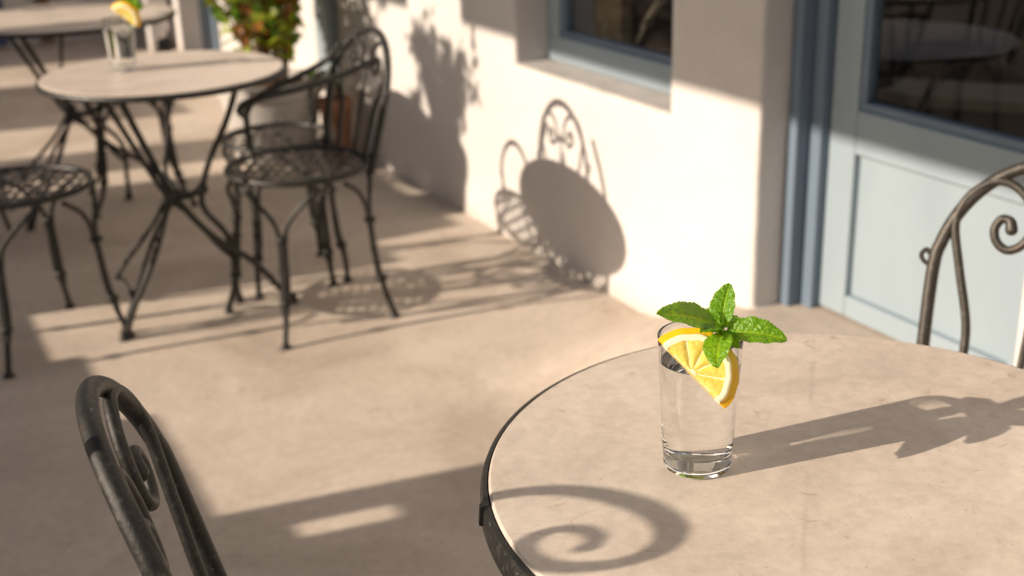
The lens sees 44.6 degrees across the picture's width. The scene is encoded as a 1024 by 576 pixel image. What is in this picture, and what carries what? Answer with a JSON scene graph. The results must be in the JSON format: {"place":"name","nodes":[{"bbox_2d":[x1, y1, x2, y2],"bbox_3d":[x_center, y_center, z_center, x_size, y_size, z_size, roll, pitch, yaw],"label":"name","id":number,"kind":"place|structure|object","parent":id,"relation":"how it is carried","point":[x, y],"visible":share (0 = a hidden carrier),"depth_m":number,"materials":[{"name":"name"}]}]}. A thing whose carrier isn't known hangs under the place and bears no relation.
{"place":"outdoors","nodes":[
{"label":"outdoors","id":0,"kind":"place"},
{"bbox_2d":[0,34,897,575],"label":"terrace floor","id":1,"kind":"structure","parent":0,"point":[356,428],"depth_m":3.32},
{"bbox_2d":[0,176,15,236],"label":"iron chair","id":2,"kind":"object","parent":1,"relation":"on","point":[6,220],"visible":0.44,"depth_m":4.43,"materials":[{"name":"black metal"}]},
{"bbox_2d":[0,164,135,379],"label":"iron chair","id":3,"kind":"object","parent":1,"relation":"on","point":[60,192],"visible":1,"depth_m":3.41,"materials":[{"name":"black metal"}]},
{"bbox_2d":[0,0,145,47],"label":"end wall","id":4,"kind":"structure","parent":1,"relation":"on","point":[6,4],"depth_m":8.40,"materials":[{"name":"paint"}]},
{"bbox_2d":[0,0,8,45],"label":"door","id":5,"kind":"structure","parent":4,"relation":"in","point":[3,42],"depth_m":8.29,"materials":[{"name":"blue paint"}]},
{"bbox_2d":[0,1,182,230],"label":"bistro table","id":6,"kind":"object","parent":1,"relation":"on","point":[60,20],"visible":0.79,"depth_m":4.43,"materials":[{"name":"stone"}]},
{"bbox_2d":[82,31,198,218],"bbox_3d":[-1.439,-0.639,4.722,0.384,0.634,0.418,-9,22,-19],"label":"iron chair","id":7,"kind":"object","parent":1,"relation":"on","point":[164,44],"visible":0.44,"depth_m":4.67,"materials":[{"name":"black metal"}]},
{"bbox_2d":[75,375,226,575],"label":"iron chair","id":8,"kind":"object","parent":1,"relation":"on","point":[129,489],"visible":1,"depth_m":1.15,"materials":[{"name":"black metal"}]},
{"bbox_2d":[141,0,170,51],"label":"white pillar","id":9,"kind":"structure","parent":1,"relation":"on","point":[155,32],"depth_m":8.00,"materials":[{"name":"paint"}]},
{"bbox_2d":[35,50,298,341],"bbox_3d":[-0.915,-0.227,3.441,0.647,0.746,0.646,-2,21,0],"label":"bistro table","id":10,"kind":"object","parent":1,"relation":"on","point":[167,77],"visible":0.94,"depth_m":3.36,"materials":[{"name":"stone"}]},
{"bbox_2d":[101,16,136,71],"bbox_3d":[-1.036,-0.646,3.309,0.081,0.138,0.081,-2,21,0],"label":"drinking glass","id":11,"kind":"object","parent":10,"relation":"on","point":[119,34],"visible":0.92,"depth_m":3.28,"materials":[{"name":"clear glass"}]},
{"bbox_2d":[111,1,140,26],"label":"lemon slice","id":12,"kind":"object","parent":11,"relation":"on","point":[128,12],"visible":1,"depth_m":3.25,"materials":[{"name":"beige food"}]},
{"bbox_2d":[121,0,143,11],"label":"mint sprig","id":13,"kind":"object","parent":11,"relation":"in","point":[137,5],"visible":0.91,"depth_m":3.26,"materials":[{"name":"green plant"}]},
{"bbox_2d":[200,0,324,168],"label":"potted shrub","id":14,"kind":"object","parent":1,"relation":"on","point":[268,27],"visible":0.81,"depth_m":5.11,"materials":[{"name":"green plant"}]},
{"bbox_2d":[220,69,352,298],"bbox_3d":[-0.710,-0.339,3.860,0.349,0.639,0.349,-11,23,-23],"label":"iron chair","id":15,"kind":"object","parent":1,"relation":"on","point":[311,125],"visible":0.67,"depth_m":3.83,"materials":[{"name":"black metal"}]},
{"bbox_2d":[223,25,400,350],"bbox_3d":[-0.572,-0.306,3.526,0.498,0.805,0.409,-17,25,-34],"label":"iron chair","id":16,"kind":"object","parent":1,"relation":"on","point":[329,79],"visible":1,"depth_m":3.51,"materials":[{"name":"black metal"}]},
{"bbox_2d":[309,62,351,166],"bbox_3d":[-0.737,-0.728,5.182,0.177,0.438,0.165,-18,26,-37],"label":"potted shrub","id":17,"kind":"object","parent":1,"relation":"on","point":[347,131],"visible":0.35,"depth_m":5.16,"materials":[{"name":"ceramic"}]},
{"bbox_2d":[166,0,1023,366],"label":"house","id":18,"kind":"structure","parent":1,"relation":"on","point":[756,154],"depth_m":3.29,"materials":[{"name":"paint"}]},
{"bbox_2d":[198,0,220,49],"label":"far door","id":19,"kind":"structure","parent":18,"relation":"in","point":[209,25],"depth_m":7.18,"materials":[{"name":"blue paint"}]},
{"bbox_2d":[547,0,671,94],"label":"window","id":20,"kind":"structure","parent":18,"relation":"in","point":[644,67],"depth_m":3.75,"materials":[{"name":"blue paint"}]},
{"bbox_2d":[635,0,663,45],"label":"starfish","id":21,"kind":"object","parent":18,"relation":"on","point":[647,20],"visible":0.99,"depth_m":3.75,"materials":[{"name":"beige"}]},
{"bbox_2d":[632,19,893,88],"bbox_3d":[0.613,-0.720,3.817,0.260,0.030,1.260,-12,23,-26],"label":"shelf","id":22,"kind":"object","parent":18,"relation":"attached to","point":[656,37],"visible":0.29,"depth_m":3.97,"materials":[{"name":"brown wood"}]},
{"bbox_2d":[819,0,1023,365],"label":"door","id":23,"kind":"structure","parent":18,"relation":"in","point":[896,175],"depth_m":2.81,"materials":[{"name":"blue paint"}]},
{"bbox_2d":[877,77,1023,113],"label":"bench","id":24,"kind":"object","parent":18,"relation":"in","point":[908,93],"visible":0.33,"depth_m":4.09,"materials":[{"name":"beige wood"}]},
{"bbox_2d":[879,20,1022,112],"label":"bistro table","id":25,"kind":"object","parent":18,"relation":"in","point":[937,45],"visible":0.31,"depth_m":3.26,"materials":[{"name":"metal"}]},
{"bbox_2d":[478,333,1023,575],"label":"bistro table","id":26,"kind":"object","parent":1,"relation":"on","point":[858,456],"visible":0.88,"depth_m":1.21,"materials":[{"name":"stone"}]},
{"bbox_2d":[657,322,743,478],"bbox_3d":[0.180,0.108,1.206,0.081,0.138,0.081,-2,21,0],"label":"drinking glass","id":27,"kind":"object","parent":26,"relation":"on","point":[698,424],"visible":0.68,"depth_m":1.18,"materials":[{"name":"clear glass"}]},
{"bbox_2d":[658,328,738,408],"bbox_3d":[0.173,0.071,1.152,0.074,0.063,0.035,12,24,32],"label":"lemon slice","id":28,"kind":"object","parent":27,"relation":"on","point":[683,347],"visible":0.88,"depth_m":1.14,"materials":[{"name":"yellow food"}]},
{"bbox_2d":[656,283,786,367],"bbox_3d":[0.183,0.054,1.155,0.109,0.098,0.089,-15,24,-31],"label":"mint sprig","id":29,"kind":"object","parent":27,"relation":"on","point":[717,317],"visible":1,"depth_m":1.15,"materials":[{"name":"green plant"}]},
{"bbox_2d":[916,161,1023,368],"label":"iron chair","id":30,"kind":"object","parent":1,"relation":"on","point":[968,201],"visible":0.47,"depth_m":1.90,"materials":[{"name":"black metal"}]}
]}

